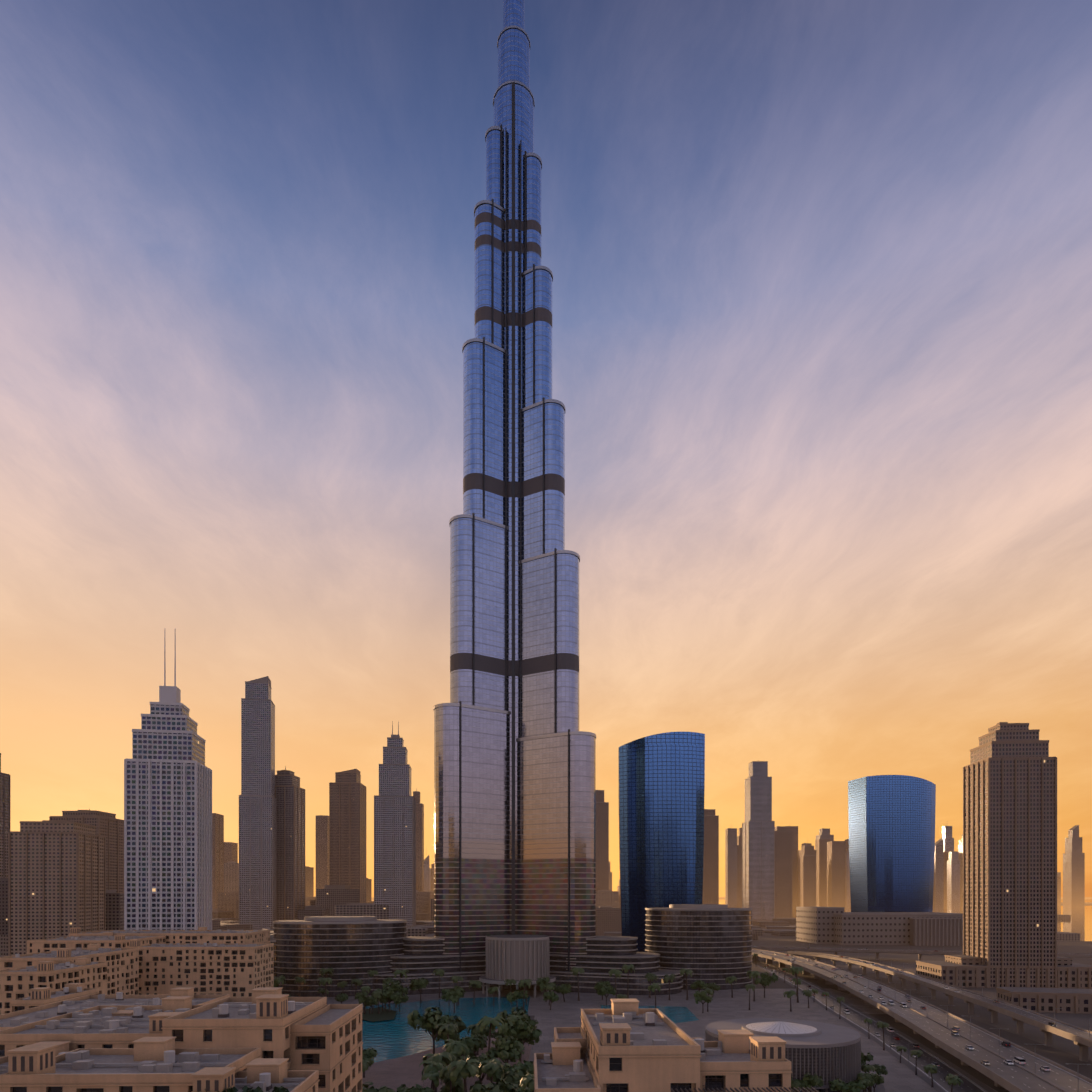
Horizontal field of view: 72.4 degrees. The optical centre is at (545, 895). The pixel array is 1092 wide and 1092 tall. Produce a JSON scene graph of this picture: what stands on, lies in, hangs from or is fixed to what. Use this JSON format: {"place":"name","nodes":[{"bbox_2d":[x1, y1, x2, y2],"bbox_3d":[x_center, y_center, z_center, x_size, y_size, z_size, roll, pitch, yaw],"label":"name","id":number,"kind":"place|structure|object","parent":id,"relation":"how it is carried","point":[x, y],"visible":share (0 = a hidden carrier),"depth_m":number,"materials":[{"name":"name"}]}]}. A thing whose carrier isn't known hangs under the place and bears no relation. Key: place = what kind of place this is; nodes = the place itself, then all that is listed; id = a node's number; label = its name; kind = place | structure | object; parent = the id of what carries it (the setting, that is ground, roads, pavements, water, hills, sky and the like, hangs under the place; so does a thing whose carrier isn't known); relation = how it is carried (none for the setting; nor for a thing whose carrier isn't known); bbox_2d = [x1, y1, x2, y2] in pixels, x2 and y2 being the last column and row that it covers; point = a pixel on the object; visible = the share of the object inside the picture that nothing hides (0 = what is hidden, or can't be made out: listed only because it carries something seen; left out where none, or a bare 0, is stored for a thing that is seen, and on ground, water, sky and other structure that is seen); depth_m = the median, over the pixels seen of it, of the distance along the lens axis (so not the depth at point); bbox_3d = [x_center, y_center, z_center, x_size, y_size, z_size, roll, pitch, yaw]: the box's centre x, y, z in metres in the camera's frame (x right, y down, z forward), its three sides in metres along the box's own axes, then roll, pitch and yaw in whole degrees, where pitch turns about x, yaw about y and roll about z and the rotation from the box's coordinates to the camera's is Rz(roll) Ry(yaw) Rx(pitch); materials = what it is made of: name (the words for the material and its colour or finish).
{"place":"outdoors","nodes":[
{"label":"outdoors","id":0,"kind":"place"},
{"bbox_2d":[224,842,237,862],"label":"tower","id":1,"kind":"structure","parent":0,"point":[230,851],"depth_m":2966.99,"materials":[{"name":"concrete"}]},
{"bbox_2d":[362,1007,396,1021],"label":"island","id":2,"kind":"structure","parent":0,"point":[383,1015],"depth_m":462.64,"materials":[{"name":"green plant"}]},
{"bbox_2d":[377,987,401,1011],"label":"tree","id":3,"kind":"object","parent":2,"relation":"on","point":[387,992],"visible":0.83,"depth_m":474.42,"materials":[{"name":"green plant"}]},
{"bbox_2d":[362,996,529,1062],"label":"pond water","id":4,"kind":"structure","parent":0,"point":[397,1036],"depth_m":433.60,"materials":[{"name":"teal liquid"}]},
{"bbox_2d":[362,1029,532,1091],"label":"plaza paving","id":5,"kind":"structure","parent":0,"point":[394,1074],"depth_m":315.90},
{"bbox_2d":[362,1048,377,1077],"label":"tree","id":6,"kind":"object","parent":5,"relation":"on","point":[371,1053],"visible":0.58,"depth_m":305.38,"materials":[{"name":"green plant"}]},
{"bbox_2d":[362,1082,394,1091],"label":"tree","id":7,"kind":"object","parent":5,"relation":"on","point":[367,1089],"visible":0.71,"depth_m":214.30,"materials":[{"name":"green plant"}]},
{"bbox_2d":[397,1084,434,1091],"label":"tree","id":8,"kind":"object","parent":5,"relation":"on","point":[405,1088],"visible":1,"depth_m":239.88,"materials":[{"name":"green plant"}]},
{"bbox_2d":[407,1006,452,1053],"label":"tree","id":9,"kind":"object","parent":5,"relation":"on","point":[429,1020],"visible":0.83,"depth_m":337.95,"materials":[{"name":"green plant"}]},
{"bbox_2d":[419,1060,444,1091],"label":"palm","id":10,"kind":"object","parent":5,"relation":"on","point":[432,1066],"visible":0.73,"depth_m":251.76,"materials":[{"name":"green plant"}]},
{"bbox_2d":[421,1071,444,1088],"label":"palm","id":11,"kind":"object","parent":5,"relation":"on","point":[432,1076],"visible":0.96,"depth_m":245.97,"materials":[{"name":"green plant"}]},
{"bbox_2d":[422,1052,452,1091],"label":"palm","id":12,"kind":"object","parent":5,"relation":"on","point":[437,1057],"visible":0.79,"depth_m":268.38,"materials":[{"name":"green plant"}]},
{"bbox_2d":[435,1023,458,1041],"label":"palm","id":13,"kind":"object","parent":5,"relation":"on","point":[445,1028],"visible":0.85,"depth_m":315.91,"materials":[{"name":"green plant"}]},
{"bbox_2d":[441,1077,467,1091],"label":"palm","id":14,"kind":"object","parent":5,"relation":"on","point":[447,1082],"visible":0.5,"depth_m":253.62,"materials":[{"name":"green plant"}]},
{"bbox_2d":[442,1039,468,1061],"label":"palm","id":15,"kind":"object","parent":5,"relation":"on","point":[457,1047],"visible":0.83,"depth_m":288.29,"materials":[{"name":"green plant"}]},
{"bbox_2d":[448,1036,475,1056],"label":"tree","id":16,"kind":"object","parent":5,"relation":"on","point":[469,1043],"visible":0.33,"depth_m":316.88,"materials":[{"name":"green plant"}]},
{"bbox_2d":[448,1059,480,1091],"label":"palm","id":17,"kind":"object","parent":5,"relation":"on","point":[462,1068],"visible":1,"depth_m":234.21,"materials":[{"name":"green plant"}]},
{"bbox_2d":[465,1033,487,1056],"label":"tree","id":18,"kind":"object","parent":5,"relation":"on","point":[480,1040],"visible":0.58,"depth_m":328.66,"materials":[{"name":"green plant"}]},
{"bbox_2d":[464,1053,496,1084],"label":"tree","id":19,"kind":"object","parent":5,"relation":"on","point":[482,1057],"visible":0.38,"depth_m":273.83,"materials":[{"name":"green plant"}]},
{"bbox_2d":[477,1016,504,1079],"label":"palm","id":20,"kind":"object","parent":5,"relation":"on","point":[492,1023],"visible":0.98,"depth_m":302.96,"materials":[{"name":"green plant"}]},
{"bbox_2d":[479,1059,503,1082],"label":"palm","id":21,"kind":"object","parent":5,"relation":"on","point":[490,1068],"visible":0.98,"depth_m":250.97,"materials":[{"name":"green plant"}]},
{"bbox_2d":[485,1063,520,1082],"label":"tree","id":22,"kind":"object","parent":5,"relation":"on","point":[498,1073],"visible":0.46,"depth_m":266.90,"materials":[{"name":"green plant"}]},
{"bbox_2d":[486,1038,523,1062],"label":"tree","id":23,"kind":"object","parent":5,"relation":"on","point":[503,1052],"visible":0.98,"depth_m":302.07,"materials":[{"name":"green plant"}]},
{"bbox_2d":[491,1035,524,1062],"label":"tree","id":24,"kind":"object","parent":5,"relation":"on","point":[497,1040],"visible":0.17,"depth_m":310.58,"materials":[{"name":"green plant"}]},
{"bbox_2d":[501,1070,529,1090],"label":"tree","id":25,"kind":"object","parent":5,"relation":"on","point":[512,1077],"visible":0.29,"depth_m":257.56,"materials":[{"name":"green plant"}]},
{"bbox_2d":[497,1007,537,1029],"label":"tree","id":26,"kind":"object","parent":5,"relation":"on","point":[521,1013],"visible":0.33,"depth_m":356.24,"materials":[{"name":"green plant"}]},
{"bbox_2d":[501,1017,541,1062],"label":"tree","id":27,"kind":"object","parent":5,"relation":"on","point":[522,1028],"visible":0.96,"depth_m":327.20,"materials":[{"name":"green plant"}]},
{"bbox_2d":[0,0,1091,896],"label":"sky","id":28,"kind":"structure","parent":0,"point":[821,270],"materials":[{"name":"blue"}]},
{"bbox_2d":[290,988,886,1014],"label":"paved ground","id":29,"kind":"structure","parent":0,"point":[772,1002],"depth_m":523.14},
{"bbox_2d":[273,916,406,996],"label":"curved office","id":30,"kind":"structure","parent":29,"relation":"on","point":[348,949],"depth_m":555.53,"materials":[{"name":"grey glass"}]},
{"bbox_2d":[382,979,408,1007],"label":"tree","id":31,"kind":"object","parent":29,"relation":"on","point":[396,986],"visible":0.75,"depth_m":495.18,"materials":[{"name":"green plant"}]},
{"bbox_2d":[409,977,428,1002],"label":"tree","id":32,"kind":"object","parent":29,"relation":"on","point":[419,984],"visible":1,"depth_m":519.81,"materials":[{"name":"green plant"}]},
{"bbox_2d":[441,989,465,1012],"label":"tree","id":33,"kind":"object","parent":29,"relation":"on","point":[453,995],"visible":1,"depth_m":473.19,"materials":[{"name":"green plant"}]},
{"bbox_2d":[506,989,527,1009],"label":"tree","id":34,"kind":"object","parent":29,"relation":"on","point":[516,995],"visible":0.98,"depth_m":480.45,"materials":[{"name":"green plant"}]},
{"bbox_2d":[374,935,682,997],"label":"podium building","id":35,"kind":"structure","parent":29,"relation":"on","point":[517,958],"depth_m":572.08,"materials":[{"name":"beige concrete"}]},
{"bbox_2d":[596,984,615,1005],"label":"tree","id":36,"kind":"object","parent":29,"relation":"on","point":[605,989],"visible":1,"depth_m":505.31,"materials":[{"name":"green plant"}]},
{"bbox_2d":[693,990,712,1012],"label":"tree","id":37,"kind":"object","parent":29,"relation":"on","point":[700,996],"visible":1,"depth_m":474.62,"materials":[{"name":"green plant"}]},
{"bbox_2d":[754,971,777,997],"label":"tree","id":38,"kind":"object","parent":29,"relation":"on","point":[766,979],"visible":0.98,"depth_m":544.04,"materials":[{"name":"green plant"}]},
{"bbox_2d":[600,1005,698,1022],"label":"pool","id":39,"kind":"structure","parent":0,"point":[678,1014],"depth_m":478.18,"materials":[{"name":"teal liquid"}]},
{"bbox_2d":[618,732,704,951],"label":"blue tower","id":40,"kind":"structure","parent":0,"point":[661,783],"depth_m":769.88,"materials":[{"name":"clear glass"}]},
{"bbox_2d":[372,897,1091,1091],"bbox_3d":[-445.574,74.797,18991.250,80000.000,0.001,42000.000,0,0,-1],"label":"ground","id":41,"kind":"structure","parent":0,"point":[1063,1058],"depth_m":800.87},
{"bbox_2d":[0,753,9,877],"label":"tower","id":42,"kind":"structure","parent":41,"relation":"on","point":[4,804],"depth_m":898.98,"materials":[{"name":"grey"}]},
{"bbox_2d":[8,820,105,955],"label":"beige tower","id":43,"kind":"structure","parent":41,"relation":"on","point":[56,879],"depth_m":686.72,"materials":[{"name":"beige concrete"}]},
{"bbox_2d":[49,809,123,892],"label":"building","id":44,"kind":"structure","parent":41,"relation":"on","point":[110,827],"depth_m":863.10,"materials":[{"name":"beige concrete"}]},
{"bbox_2d":[0,927,273,1014],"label":"old town","id":45,"kind":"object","parent":41,"relation":"on","point":[76,963],"visible":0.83,"depth_m":391.90,"materials":[{"name":"beige paint"}]},
{"bbox_2d":[124,633,211,929],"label":"white tower","id":46,"kind":"structure","parent":41,"relation":"on","point":[167,829],"depth_m":511.82,"materials":[{"name":"white concrete"}]},
{"bbox_2d":[0,987,362,1091],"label":"old town","id":47,"kind":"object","parent":41,"relation":"on","point":[261,1039],"visible":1,"depth_m":119.93,"materials":[{"name":"beige paint"}]},
{"bbox_2d":[212,813,223,908],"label":"tower","id":48,"kind":"structure","parent":41,"relation":"on","point":[217,853],"depth_m":2188.31,"materials":[{"name":"beige concrete"}]},
{"bbox_2d":[239,676,275,929],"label":"slim tower","id":49,"kind":"structure","parent":41,"relation":"on","point":[257,854],"depth_m":1386.22,"materials":[{"name":"concrete"}]},
{"bbox_2d":[275,766,304,920],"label":"slim tower","id":50,"kind":"structure","parent":41,"relation":"on","point":[290,844],"depth_m":1434.75,"materials":[{"name":"beige concrete"}]},
{"bbox_2d":[0,861,620,956],"bbox_3d":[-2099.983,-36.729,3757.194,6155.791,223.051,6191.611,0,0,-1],"label":"distant buildings","id":51,"kind":"structure","parent":41,"relation":"on","point":[335,900],"depth_m":1373.74,"materials":[{"name":"beige concrete"}]},
{"bbox_2d":[315,815,328,888],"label":"tower","id":52,"kind":"structure","parent":41,"relation":"on","point":[322,850],"depth_m":2777.16,"materials":[{"name":"concrete"}]},
{"bbox_2d":[329,769,365,902],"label":"slim tower","id":53,"kind":"structure","parent":41,"relation":"on","point":[347,827],"depth_m":1686.22,"materials":[{"name":"beige concrete"}]},
{"bbox_2d":[374,721,415,926],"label":"skyscraper","id":54,"kind":"structure","parent":41,"relation":"on","point":[394,845],"depth_m":1341.79,"materials":[{"name":"concrete"}]},
{"bbox_2d":[413,790,423,891],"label":"tower","id":55,"kind":"structure","parent":41,"relation":"on","point":[419,846],"depth_m":2885.57,"materials":[{"name":"concrete"}]},
{"bbox_2d":[424,855,430,891],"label":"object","id":56,"kind":"structure","parent":41,"relation":"on","point":[427,877],"depth_m":3674.00,"materials":[{"name":"concrete"}]},
{"bbox_2d":[469,1078,517,1091],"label":"tree","id":57,"kind":"object","parent":41,"relation":"on","point":[502,1085],"visible":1,"depth_m":222.83,"materials":[{"name":"green plant"}]},
{"bbox_2d":[433,0,595,971],"bbox_3d":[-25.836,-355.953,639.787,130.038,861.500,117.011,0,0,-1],"label":"skyscraper","id":58,"kind":"structure","parent":41,"relation":"on","point":[514,800],"depth_m":600.06,"materials":[{"name":"silver metal"}]},
{"bbox_2d":[596,790,608,890],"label":"tower","id":59,"kind":"structure","parent":41,"relation":"on","point":[602,844],"depth_m":2602.02,"materials":[{"name":"concrete"}]},
{"bbox_2d":[533,999,818,1091],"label":"old town","id":60,"kind":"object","parent":41,"relation":"on","point":[624,1045],"visible":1,"depth_m":104.86,"materials":[{"name":"paint"}]},
{"bbox_2d":[645,904,751,989],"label":"round building","id":61,"kind":"structure","parent":41,"relation":"on","point":[709,943],"depth_m":596.50,"materials":[{"name":"grey glass"}]},
{"bbox_2d":[702,809,718,903],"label":"tower","id":62,"kind":"structure","parent":41,"relation":"on","point":[711,863],"depth_m":2711.82,"materials":[{"name":"concrete"}]},
{"bbox_2d":[725,828,736,907],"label":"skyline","id":63,"kind":"structure","parent":41,"relation":"on","point":[731,867],"depth_m":3469.45,"materials":[{"name":"concrete"}]},
{"bbox_2d":[737,845,741,907],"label":"tower","id":64,"kind":"structure","parent":41,"relation":"on","point":[739,876],"depth_m":3620.25,"materials":[{"name":"concrete"}]},
{"bbox_2d":[775,826,791,915],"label":"tower","id":65,"kind":"structure","parent":41,"relation":"on","point":[783,870],"depth_m":2718.20,"materials":[{"name":"concrete"}]},
{"bbox_2d":[792,840,796,909],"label":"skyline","id":66,"kind":"structure","parent":41,"relation":"on","point":[794,876],"depth_m":3986.07,"materials":[{"name":"concrete"}]},
{"bbox_2d":[797,843,815,906],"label":"tower","id":67,"kind":"structure","parent":41,"relation":"on","point":[799,851],"depth_m":3874.53,"materials":[{"name":"concrete"}]},
{"bbox_2d":[799,843,815,906],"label":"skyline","id":68,"kind":"structure","parent":41,"relation":"on","point":[807,877],"depth_m":3747.76,"materials":[{"name":"concrete"}]},
{"bbox_2d":[827,841,845,909],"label":"tower","id":69,"kind":"structure","parent":41,"relation":"on","point":[836,873],"depth_m":4036.33,"materials":[{"name":"concrete"}]},
{"bbox_2d":[796,907,962,945],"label":"mall","id":70,"kind":"structure","parent":41,"relation":"on","point":[828,925],"depth_m":1129.23,"materials":[{"name":"concrete"}]},
{"bbox_2d":[848,775,935,911],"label":"blue tower","id":71,"kind":"structure","parent":41,"relation":"on","point":[891,821],"depth_m":1276.69,"materials":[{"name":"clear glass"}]},
{"bbox_2d":[752,915,1079,939],"bbox_3d":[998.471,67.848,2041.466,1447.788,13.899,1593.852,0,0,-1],"label":"buildings","id":72,"kind":"structure","parent":41,"relation":"on","point":[778,927],"depth_m":1533.75,"materials":[{"name":"beige concrete"}]},
{"bbox_2d":[752,948,1091,1091],"bbox_3d":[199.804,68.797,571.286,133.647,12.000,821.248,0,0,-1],"label":"viaduct","id":73,"kind":"object","parent":41,"relation":"on","point":[932,1027],"visible":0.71,"depth_m":336.04,"materials":[{"name":"concrete"}]},
{"bbox_2d":[752,946,1091,959],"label":"bridge","id":74,"kind":"structure","parent":41,"relation":"on","point":[918,952],"depth_m":868.55,"materials":[{"name":"concrete"}]},
{"bbox_2d":[933,839,943,911],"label":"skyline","id":75,"kind":"structure","parent":41,"relation":"on","point":[938,896],"depth_m":3515.53,"materials":[{"name":"concrete"}]},
{"bbox_2d":[787,951,1091,1061],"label":"elevated highway","id":76,"kind":"structure","parent":41,"relation":"on","point":[1079,1036],"depth_m":442.76,"materials":[{"name":"concrete"}]},
{"bbox_2d":[795,951,1090,1091],"bbox_3d":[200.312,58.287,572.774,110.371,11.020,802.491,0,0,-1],"label":"lamp columns","id":77,"kind":"structure","parent":41,"relation":"on","point":[970,1023],"depth_m":328.23,"materials":[{"name":"grey"}]},
{"bbox_2d":[941,826,953,851],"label":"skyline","id":78,"kind":"structure","parent":41,"relation":"on","point":[948,841],"depth_m":5092.07,"materials":[{"name":"concrete"}]},
{"bbox_2d":[947,847,959,909],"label":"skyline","id":79,"kind":"structure","parent":41,"relation":"on","point":[953,882],"depth_m":3962.90,"materials":[{"name":"concrete"}]},
{"bbox_2d":[958,844,962,908],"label":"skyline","id":80,"kind":"structure","parent":41,"relation":"on","point":[960,852],"depth_m":4294.21,"materials":[{"name":"concrete"}]},
{"bbox_2d":[832,965,1091,1060],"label":"sand lot","id":81,"kind":"structure","parent":41,"relation":"on","point":[1031,1032],"depth_m":474.27,"materials":[{"name":"beige sand"}]},
{"bbox_2d":[916,955,1091,988],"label":"podium building","id":82,"kind":"structure","parent":81,"relation":"on","point":[973,970],"depth_m":609.07,"materials":[{"name":"beige concrete"}]},
{"bbox_2d":[963,722,1056,987],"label":"beige tower","id":83,"kind":"structure","parent":81,"relation":"on","point":[1010,845],"depth_m":606.98,"materials":[{"name":"beige concrete"}]},
{"bbox_2d":[996,987,1091,1013],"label":"building","id":84,"kind":"structure","parent":81,"relation":"on","point":[1065,1000],"depth_m":478.96,"materials":[{"name":"beige concrete"}]},
{"bbox_2d":[1063,825,1084,907],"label":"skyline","id":85,"kind":"structure","parent":41,"relation":"on","point":[1073,876],"depth_m":4574.91,"materials":[{"name":"concrete"}]},
{"bbox_2d":[742,761,774,919],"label":"tower","id":86,"kind":"structure","parent":0,"point":[758,861],"depth_m":2314.07,"materials":[{"name":"concrete"}]},
{"bbox_2d":[529,1014,997,1091],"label":"plaza","id":87,"kind":"structure","parent":0,"point":[900,1077],"depth_m":393.93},
{"bbox_2d":[514,1060,533,1074],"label":"tree","id":88,"kind":"object","parent":87,"relation":"on","point":[528,1066],"visible":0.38,"depth_m":275.59,"materials":[{"name":"green plant"}]},
{"bbox_2d":[519,1073,533,1091],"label":"palm","id":89,"kind":"object","parent":87,"relation":"on","point":[528,1078],"visible":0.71,"depth_m":219.83,"materials":[{"name":"green plant"}]},
{"bbox_2d":[705,1018,884,1091],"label":"round pavilion","id":90,"kind":"structure","parent":87,"relation":"on","point":[827,1052],"depth_m":278.59,"materials":[{"name":"grey concrete"}]},
{"bbox_2d":[794,1072,823,1090],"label":"tree","id":91,"kind":"object","parent":87,"relation":"on","point":[808,1081],"visible":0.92,"depth_m":263.77,"materials":[{"name":"green plant"}]},
{"bbox_2d":[829,1078,849,1091],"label":"tree","id":92,"kind":"object","parent":87,"relation":"on","point":[837,1084],"visible":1,"depth_m":264.76,"materials":[{"name":"green plant"}]},
{"bbox_2d":[842,1080,868,1091],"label":"tree","id":93,"kind":"object","parent":87,"relation":"on","point":[854,1086],"visible":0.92,"depth_m":263.60,"materials":[{"name":"green plant"}]},
{"bbox_2d":[944,1074,962,1091],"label":"palm","id":94,"kind":"object","parent":87,"relation":"on","point":[954,1080],"visible":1,"depth_m":266.22,"materials":[{"name":"green plant"}]},
{"bbox_2d":[752,961,995,1091],"bbox_3d":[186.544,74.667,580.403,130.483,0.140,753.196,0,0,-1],"label":"road","id":95,"kind":"structure","parent":0,"point":[855,1017],"depth_m":379.54,"materials":[{"name":"grey asphalt"}]},
{"bbox_2d":[719,899,1091,940],"bbox_3d":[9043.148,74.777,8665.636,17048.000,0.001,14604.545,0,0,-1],"label":"buildings","id":96,"kind":"structure","parent":0,"point":[1080,921],"depth_m":2258.25,"materials":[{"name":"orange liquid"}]},
{"bbox_2d":[944,852,948,907],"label":"tower","id":97,"kind":"structure","parent":0,"point":[946,856],"depth_m":4556.84,"materials":[{"name":"concrete"}]},
{"label":"bank land","id":98,"kind":"structure","parent":0,"visible":0},
{"bbox_2d":[815,839,830,906],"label":"tower","id":99,"kind":"structure","parent":98,"relation":"on","point":[821,870],"depth_m":4235.97,"materials":[{"name":"concrete"}]},
{"bbox_2d":[816,828,833,840],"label":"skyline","id":100,"kind":"structure","parent":98,"relation":"on","point":[824,833],"depth_m":4451.17,"materials":[{"name":"concrete"}]},
{"bbox_2d":[846,848,849,908],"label":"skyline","id":101,"kind":"structure","parent":98,"relation":"on","point":[847,882],"depth_m":4297.06,"materials":[{"name":"concrete"}]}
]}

